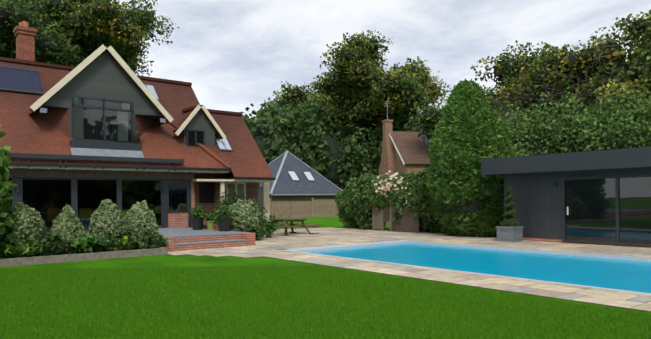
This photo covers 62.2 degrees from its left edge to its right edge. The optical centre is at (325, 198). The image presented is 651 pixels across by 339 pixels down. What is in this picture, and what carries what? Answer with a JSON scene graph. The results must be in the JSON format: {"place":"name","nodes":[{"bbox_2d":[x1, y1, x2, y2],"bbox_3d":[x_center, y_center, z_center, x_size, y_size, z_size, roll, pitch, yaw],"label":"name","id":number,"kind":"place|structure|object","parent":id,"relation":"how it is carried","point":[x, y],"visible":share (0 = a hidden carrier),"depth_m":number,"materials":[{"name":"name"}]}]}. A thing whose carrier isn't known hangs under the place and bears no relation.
{"place":"outdoors","nodes":[
{"label":"outdoors","id":0,"kind":"place"},
{"bbox_2d":[8,0,179,76],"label":"tree","id":1,"kind":"object","parent":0,"point":[87,48],"visible":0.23,"depth_m":51.89,"materials":[{"name":"green plant"}]},
{"bbox_2d":[7,152,183,170],"bbox_3d":[-8.861,-1.432,21.525,6.716,0.525,0.240,-1,0,-39],"label":"house awning","id":2,"kind":"object","parent":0,"point":[80,157],"visible":0.94,"depth_m":21.25,"materials":[{"name":"grey metal"}]},
{"bbox_2d":[9,177,190,232],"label":"house frames","id":3,"kind":"structure","parent":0,"point":[18,196],"depth_m":22.50,"materials":[{"name":"grey metal"}]},
{"bbox_2d":[3,179,116,231],"bbox_3d":[-16.856,0.338,15.827,21.334,2.140,0.001,-1,0,-39],"label":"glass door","id":4,"kind":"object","parent":3,"relation":"in","point":[49,199],"depth_m":21.12,"materials":[{"name":"black glass"}]},
{"bbox_2d":[122,180,186,226],"bbox_3d":[-7.405,0.234,23.489,3.000,2.140,0.001,-1,0,-39],"label":"glass door","id":5,"kind":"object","parent":3,"relation":"in","point":[135,192],"visible":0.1,"depth_m":23.43,"materials":[{"name":"black glass"}]},
{"bbox_2d":[8,168,192,179],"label":"canopy roof","id":6,"kind":"structure","parent":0,"point":[50,173],"depth_m":21.77,"materials":[{"name":"black metal"}]},
{"bbox_2d":[38,98,162,141],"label":"big dormer soffit","id":7,"kind":"structure","parent":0,"point":[96,129],"depth_m":22.42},
{"bbox_2d":[42,51,160,141],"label":"gable wall","id":8,"kind":"structure","parent":0,"point":[103,75],"depth_m":22.53,"materials":[{"name":"grey wood"}]},
{"bbox_2d":[69,95,140,150],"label":"big dormer frames","id":9,"kind":"structure","parent":8,"relation":"in","point":[100,144],"depth_m":22.30,"materials":[{"name":"grey metal"}]},
{"bbox_2d":[75,98,130,140],"bbox_3d":[-9.252,-3.250,22.474,2.417,1.794,0.001,-1,0,-39],"label":"window glass","id":10,"kind":"object","parent":9,"relation":"in","point":[107,122],"visible":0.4,"depth_m":22.65,"materials":[{"name":"glass"}]},
{"bbox_2d":[75,98,129,140],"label":"big dormer curtains","id":11,"kind":"object","parent":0,"point":[78,124],"visible":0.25,"depth_m":21.99,"materials":[{"name":"grey fabric"}]},
{"bbox_2d":[111,122,139,143],"bbox_3d":[-8.551,-2.771,22.823,1.257,0.880,0.373,-1,0,-39],"label":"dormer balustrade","id":12,"kind":"object","parent":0,"point":[138,133],"visible":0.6,"depth_m":23.11,"materials":[{"name":"glass"}]},
{"bbox_2d":[0,57,273,176],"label":"house roof","id":13,"kind":"structure","parent":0,"point":[24,128],"depth_m":24.10,"materials":[{"name":"red tile"}]},
{"bbox_2d":[0,67,41,91],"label":"house solar tubes","id":14,"kind":"object","parent":13,"relation":"on","point":[18,79],"visible":1,"depth_m":22.51},
{"bbox_2d":[13,25,37,60],"bbox_3d":[-13.356,-5.849,24.015,0.827,3.357,0.827,-1,0,-39],"label":"house chimney","id":15,"kind":"object","parent":13,"relation":"on","point":[25,43],"visible":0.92,"depth_m":23.77,"materials":[{"name":"red brick"}]},
{"bbox_2d":[19,21,28,26],"bbox_3d":[-13.354,-7.687,23.902,0.291,0.320,0.498,-1,0,-8],"label":"chimney pot","id":16,"kind":"object","parent":15,"relation":"on","point":[24,23],"visible":0.52,"depth_m":23.88,"materials":[{"name":"orange ceramic"}]},
{"bbox_2d":[40,108,165,157],"bbox_3d":[-8.893,-2.592,22.173,5.030,1.844,0.510,-1,0,-39],"label":"window flashing","id":17,"kind":"object","parent":13,"relation":"on","point":[104,152],"visible":0.98,"depth_m":22.02,"materials":[{"name":"grey metal"}]},
{"bbox_2d":[0,64,232,150],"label":"house skylight frames","id":18,"kind":"structure","parent":13,"relation":"attached to","point":[158,99],"depth_m":23.03,"materials":[{"name":"grey metal"}]},
{"bbox_2d":[146,85,231,149],"bbox_3d":[-6.824,-3.957,26.170,4.536,3.250,1.015,-1,0,-1],"label":"skylight","id":19,"kind":"object","parent":18,"relation":"in","point":[150,88],"visible":0.5,"depth_m":26.18},
{"bbox_2d":[8,165,273,181],"bbox_3d":[-13.841,-0.940,17.684,28.380,0.510,0.930,-1,0,-39],"label":"fascia board","id":20,"kind":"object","parent":13,"relation":"attached to","point":[125,169],"depth_m":22.50,"materials":[{"name":"black wood"}]},
{"bbox_2d":[8,162,275,179],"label":"house gutters","id":21,"kind":"object","parent":13,"relation":"attached to","point":[121,166],"visible":0.93,"depth_m":22.14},
{"bbox_2d":[183,109,215,145],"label":"dormer wall","id":22,"kind":"structure","parent":0,"point":[199,120],"depth_m":25.37,"materials":[{"name":"grey wood"}]},
{"bbox_2d":[186,129,204,147],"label":"small dormer frames","id":23,"kind":"structure","parent":22,"relation":"in","point":[187,130],"depth_m":25.01,"materials":[{"name":"grey metal"}]},
{"bbox_2d":[228,177,258,206],"bbox_3d":[-4.019,0.352,26.683,1.650,2.750,0.200,-1,0,-39],"label":"weatherboard house wing","id":24,"kind":"object","parent":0,"point":[252,191],"visible":0.2,"depth_m":26.87,"materials":[{"name":"brown wood"}]},
{"bbox_2d":[228,184,262,210],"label":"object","id":25,"kind":"object","parent":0,"point":[241,191],"visible":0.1,"depth_m":26.50,"materials":[{"name":"grey glass"}]},
{"bbox_2d":[0,213,650,338],"bbox_3d":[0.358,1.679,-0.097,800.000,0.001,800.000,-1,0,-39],"label":"lawn","id":26,"kind":"structure","parent":0,"point":[168,260],"depth_m":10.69,"materials":[{"name":"green plant"}]},
{"bbox_2d":[0,124,17,258],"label":"shrub","id":27,"kind":"object","parent":26,"relation":"on","point":[6,199],"visible":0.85,"depth_m":14.05,"materials":[{"name":"green plant"}]},
{"bbox_2d":[0,238,262,266],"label":"bed sleepers","id":28,"kind":"object","parent":26,"relation":"on","point":[22,261],"visible":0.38,"depth_m":15.10,"materials":[{"name":"grey wood"}]},
{"bbox_2d":[37,232,255,254],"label":"brick steps","id":29,"kind":"structure","parent":26,"relation":"on","point":[172,241],"depth_m":18.62,"materials":[{"name":"red brick"}]},
{"bbox_2d":[86,227,247,244],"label":"patio","id":30,"kind":"structure","parent":29,"relation":"on","point":[176,232],"depth_m":19.53,"materials":[{"name":"grey stone"}]},
{"bbox_2d":[168,213,187,227],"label":"brick wall","id":31,"kind":"structure","parent":30,"relation":"on","point":[177,219],"depth_m":24.09,"materials":[{"name":"red brick"}]},
{"bbox_2d":[191,218,203,229],"bbox_3d":[-5.203,1.045,21.920,0.537,0.470,0.537,-1,0,-39],"label":"plant pot","id":32,"kind":"object","parent":30,"relation":"on","point":[197,223],"visible":0.96,"depth_m":21.74,"materials":[{"name":"black plastic"}]},
{"bbox_2d":[188,202,232,226],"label":"potted plants","id":33,"kind":"object","parent":32,"relation":"in","point":[199,212],"visible":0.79,"depth_m":21.67,"materials":[{"name":"green plant"}]},
{"bbox_2d":[206,221,214,229],"bbox_3d":[-4.664,1.094,21.970,0.417,0.360,0.417,-1,0,-39],"label":"plant pot","id":34,"kind":"object","parent":30,"relation":"on","point":[211,226],"visible":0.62,"depth_m":21.83,"materials":[{"name":"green ceramic"}]},
{"bbox_2d":[217,218,231,230],"bbox_3d":[-3.899,1.026,20.788,0.576,0.480,0.576,-1,0,-39],"label":"plant pot","id":35,"kind":"object","parent":30,"relation":"on","point":[223,225],"visible":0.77,"depth_m":20.59,"materials":[{"name":"black plastic"}]},
{"bbox_2d":[190,167,233,229],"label":"house walls","id":36,"kind":"structure","parent":26,"relation":"on","point":[229,174],"depth_m":26.20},
{"bbox_2d":[30,46,168,140],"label":"big dormer roof","id":37,"kind":"structure","parent":36,"relation":"on","point":[58,119],"depth_m":21.73,"materials":[{"name":"brown tile"}]},
{"bbox_2d":[30,44,173,122],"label":"dormer bargeboards","id":38,"kind":"object","parent":37,"relation":"attached to","point":[52,91],"visible":1,"depth_m":22.12,"materials":[{"name":"beige wood"}]},
{"bbox_2d":[173,105,222,142],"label":"dormer roof","id":39,"kind":"structure","parent":36,"relation":"on","point":[186,114],"depth_m":25.53,"materials":[{"name":"beige wood"}]},
{"bbox_2d":[173,129,215,144],"bbox_3d":[-6.037,-2.765,25.399,2.107,0.828,0.803,-1,0,-39],"label":"window glass","id":40,"kind":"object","parent":39,"relation":"attached to","point":[192,140],"depth_m":25.05,"materials":[{"name":"black glass"}]},
{"bbox_2d":[175,105,225,138],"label":"dormer bargeboards","id":41,"kind":"object","parent":39,"relation":"attached to","point":[191,116],"visible":1,"depth_m":25.00,"materials":[{"name":"beige wood"}]},
{"bbox_2d":[191,172,223,226],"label":"house entrance wall","id":42,"kind":"structure","parent":36,"relation":"attached to","point":[207,207],"depth_m":25.86,"materials":[{"name":"red brick"}]},
{"bbox_2d":[199,182,214,202],"bbox_3d":[-5.724,-0.295,25.989,0.801,1.043,0.060,-1,0,-39],"label":"window frame","id":43,"kind":"object","parent":42,"relation":"in","point":[206,193],"visible":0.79,"depth_m":25.97,"materials":[{"name":"black wood"}]},
{"bbox_2d":[200,183,212,201],"bbox_3d":[-5.730,-0.295,25.997,0.681,0.923,0.001,-1,0,-39],"label":"window glass","id":44,"kind":"object","parent":43,"relation":"in","point":[209,191],"visible":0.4,"depth_m":26.02,"materials":[{"name":"black glass"}]},
{"bbox_2d":[215,185,289,240],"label":"terrace shrubs","id":45,"kind":"object","parent":26,"relation":"on","point":[259,227],"visible":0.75,"depth_m":22.84,"materials":[{"name":"green plant"}]},
{"bbox_2d":[269,194,339,214],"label":"barn walls","id":46,"kind":"structure","parent":26,"relation":"on","point":[286,198],"depth_m":56.63,"materials":[{"name":"brown wood"}]},
{"bbox_2d":[259,153,340,193],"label":"barn roof","id":47,"kind":"structure","parent":46,"relation":"on","point":[285,184],"depth_m":58.54,"materials":[{"name":"grey tile"}]},
{"bbox_2d":[288,171,313,179],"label":"barn rooflights","id":48,"kind":"object","parent":47,"relation":"in","point":[293,175],"visible":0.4,"depth_m":58.34,"materials":[{"name":"white glass"}]},
{"bbox_2d":[287,171,314,180],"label":"skylights","id":49,"kind":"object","parent":47,"relation":"on","point":[298,178],"depth_m":58.62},
{"bbox_2d":[268,151,342,194],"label":"barn hip caps","id":50,"kind":"object","parent":47,"relation":"on","point":[279,172],"visible":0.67,"depth_m":58.26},
{"bbox_2d":[269,198,341,217],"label":"fence picket and gates","id":51,"kind":"object","parent":26,"relation":"on","point":[332,202],"visible":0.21,"depth_m":47.77,"materials":[{"name":"brown wood"}]},
{"bbox_2d":[0,0,650,243],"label":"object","id":52,"kind":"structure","parent":26,"relation":"on","point":[261,143],"depth_m":46.54,"materials":[{"name":"green plant"}]},
{"bbox_2d":[10,19,650,140],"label":"tree trunks and limbs","id":53,"kind":"object","parent":26,"relation":"on","point":[381,120],"depth_m":75.27,"materials":[{"name":"brown plant"}]},
{"bbox_2d":[0,0,83,64],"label":"tree","id":54,"kind":"object","parent":53,"relation":"attached to","point":[53,24],"visible":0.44,"depth_m":46.93,"materials":[{"name":"green plant"}]},
{"bbox_2d":[298,29,453,135],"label":"tree","id":55,"kind":"object","parent":53,"relation":"attached to","point":[371,88],"visible":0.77,"depth_m":73.14,"materials":[{"name":"green plant"}]},
{"bbox_2d":[440,85,497,106],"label":"tree","id":56,"kind":"object","parent":53,"relation":"attached to","point":[444,99],"depth_m":64.76,"materials":[{"name":"green plant"}]},
{"bbox_2d":[401,72,550,144],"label":"tree","id":57,"kind":"object","parent":53,"relation":"attached to","point":[427,129],"visible":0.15,"depth_m":43.20,"materials":[{"name":"green plant"}]},
{"bbox_2d":[490,37,644,122],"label":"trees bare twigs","id":58,"kind":"object","parent":53,"relation":"attached to","point":[554,91],"visible":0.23,"depth_m":36.22,"materials":[{"name":"brown plant"}]},
{"bbox_2d":[470,40,626,128],"bbox_3d":[16.731,-7.407,40.580,10.851,9.504,11.943,-1,0,4],"label":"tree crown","id":59,"kind":"object","parent":58,"relation":"attached to","point":[512,87],"visible":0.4,"depth_m":37.66,"materials":[{"name":"green plant"}]},
{"bbox_2d":[525,9,650,126],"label":"tree","id":60,"kind":"object","parent":53,"relation":"attached to","point":[597,78],"visible":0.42,"depth_m":34.38,"materials":[{"name":"green plant"}]},
{"bbox_2d":[597,42,650,99],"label":"tree","id":61,"kind":"object","parent":53,"relation":"attached to","point":[645,75],"visible":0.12,"depth_m":32.33,"materials":[{"name":"green plant"}]},
{"bbox_2d":[241,96,435,189],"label":"trees","id":62,"kind":"object","parent":26,"relation":"on","point":[308,124],"visible":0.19,"depth_m":70.27,"materials":[{"name":"green plant"}]},
{"bbox_2d":[253,81,334,123],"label":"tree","id":63,"kind":"object","parent":62,"relation":"on","point":[284,97],"visible":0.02,"depth_m":88.61,"materials":[{"name":"green plant"}]},
{"bbox_2d":[334,213,350,222],"bbox_3d":[1.287,0.894,30.015,1.624,1.296,1.813,-1,0,-39],"label":"agapanthus","id":64,"kind":"object","parent":26,"relation":"on","point":[342,219],"visible":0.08,"depth_m":29.73,"materials":[{"name":"green plant"}]},
{"bbox_2d":[335,167,441,232],"bbox_3d":[3.487,0.043,27.495,2.490,3.247,7.984,-1,0,-39],"label":"rose hedge","id":65,"kind":"object","parent":26,"relation":"on","point":[427,223],"visible":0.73,"depth_m":27.05,"materials":[{"name":"green plant"}]},
{"bbox_2d":[248,171,410,204],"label":"flowers","id":66,"kind":"object","parent":65,"relation":"on","point":[386,186],"visible":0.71,"depth_m":26.48,"materials":[{"name":"pink plant"}]},
{"bbox_2d":[168,227,650,310],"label":"paving slabs","id":67,"kind":"structure","parent":26,"relation":"on","point":[610,298],"depth_m":15.97,"materials":[{"name":"stone"}]},
{"bbox_2d":[192,179,269,221],"bbox_3d":[-4.524,0.423,26.080,4.270,2.620,1.400,-1,0,-39],"label":"porch frame","id":68,"kind":"object","parent":67,"relation":"on","point":[265,185],"visible":0.54,"depth_m":26.24,"materials":[{"name":"beige wood"}]},
{"bbox_2d":[268,218,319,235],"bbox_3d":[-1.708,1.339,25.394,2.760,0.764,2.760,-1,0,6],"label":"picnic table","id":69,"kind":"object","parent":67,"relation":"on","point":[291,223],"visible":0.67,"depth_m":25.30,"materials":[{"name":"brown wood"}]},
{"bbox_2d":[372,201,392,230],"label":"trellis gate","id":70,"kind":"structure","parent":67,"relation":"on","point":[378,218],"depth_m":27.29,"materials":[{"name":"brown wood"}]},
{"bbox_2d":[391,205,418,232],"bbox_3d":[3.832,0.991,25.987,0.060,1.300,1.740,-1,0,-39],"label":"woven hurdle","id":71,"kind":"object","parent":67,"relation":"on","point":[410,222],"visible":0.75,"depth_m":25.87,"materials":[{"name":"brown wicker"}]},
{"bbox_2d":[496,226,523,241],"bbox_3d":[6.847,1.323,20.034,0.710,0.570,0.710,-1,0,-39],"label":"topiary planter","id":72,"kind":"object","parent":67,"relation":"on","point":[509,234],"visible":0.94,"depth_m":19.81,"materials":[{"name":"grey concrete"}]},
{"bbox_2d":[500,186,519,226],"bbox_3d":[6.843,0.320,20.026,0.694,1.596,0.692,-1,0,-39],"label":"spiral topiary","id":73,"kind":"object","parent":72,"relation":"on","point":[512,220],"visible":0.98,"depth_m":19.95,"materials":[{"name":"green plant"}]},
{"bbox_2d":[523,237,650,247],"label":"brick plinth","id":74,"kind":"structure","parent":67,"relation":"on","point":[542,239],"depth_m":19.30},
{"bbox_2d":[169,228,650,311],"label":"paving joints","id":75,"kind":"object","parent":26,"relation":"on","point":[436,270],"visible":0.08,"depth_m":13.68,"materials":[{"name":"grey"}]},
{"bbox_2d":[283,240,650,294],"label":"pool coping","id":76,"kind":"object","parent":26,"relation":"on","point":[327,248],"visible":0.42,"depth_m":16.76,"materials":[{"name":"beige stone"}]},
{"bbox_2d":[425,78,528,236],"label":"conifer column","id":77,"kind":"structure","parent":26,"relation":"on","point":[466,138],"depth_m":22.09,"materials":[{"name":"green plant"}]},
{"bbox_2d":[500,86,650,155],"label":"boundary hedge","id":78,"kind":"object","parent":26,"relation":"on","point":[615,116],"visible":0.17,"depth_m":26.02,"materials":[{"name":"green plant"}]},
{"bbox_2d":[504,168,650,238],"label":"pool house cladding","id":79,"kind":"structure","parent":26,"relation":"on","point":[537,200],"depth_m":19.77,"materials":[{"name":"grey wood"}]},
{"bbox_2d":[481,147,650,175],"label":"flat roof","id":80,"kind":"structure","parent":79,"relation":"attached to","point":[628,158],"depth_m":18.01,"materials":[{"name":"grey metal"}]},
{"bbox_2d":[553,174,650,246],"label":"pool house frames","id":81,"kind":"structure","parent":79,"relation":"in","point":[617,177],"depth_m":17.89,"materials":[{"name":"grey metal"}]},
{"bbox_2d":[565,177,650,243],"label":"door glass","id":82,"kind":"object","parent":81,"relation":"in","point":[590,204],"depth_m":17.95,"materials":[{"name":"black glass"}]},
{"bbox_2d":[111,0,650,129],"label":"sky","id":83,"kind":"structure","parent":0,"point":[234,54],"materials":[{"name":"white"}]},
{"bbox_2d":[381,119,394,180],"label":"neighbour chimney","id":84,"kind":"object","parent":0,"point":[387,159],"visible":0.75,"depth_m":46.79,"materials":[{"name":"brown brick"}]},
{"bbox_2d":[379,144,429,177],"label":"neighbour walls","id":85,"kind":"structure","parent":0,"point":[400,168],"depth_m":44.35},
{"bbox_2d":[389,134,404,176],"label":"white trim","id":86,"kind":"structure","parent":85,"relation":"attached to","point":[396,173],"depth_m":44.46,"materials":[{"name":"white wood"}]},
{"bbox_2d":[376,131,429,179],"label":"neighbour roof","id":87,"kind":"structure","parent":85,"relation":"on","point":[412,148],"depth_m":45.71,"materials":[{"name":"brown tile"}]},
{"bbox_2d":[421,133,430,147],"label":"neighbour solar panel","id":88,"kind":"object","parent":87,"relation":"on","point":[426,140],"visible":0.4,"depth_m":46.70,"materials":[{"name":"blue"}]},
{"bbox_2d":[306,243,650,292],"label":"pool water","id":89,"kind":"structure","parent":0,"point":[628,275],"depth_m":14.02,"materials":[{"name":"blue liquid"}]},
{"label":"bed soil","id":90,"kind":"structure","parent":0,"visible":0},
{"bbox_2d":[0,199,159,254],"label":"shrubs","id":91,"kind":"object","parent":90,"relation":"on","point":[142,214],"visible":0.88,"depth_m":15.75,"materials":[{"name":"green plant"}]},
{"bbox_2d":[0,230,167,258],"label":"low plants","id":92,"kind":"object","parent":90,"relation":"on","point":[50,244],"visible":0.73,"depth_m":15.03,"materials":[{"name":"green plant"}]}
]}

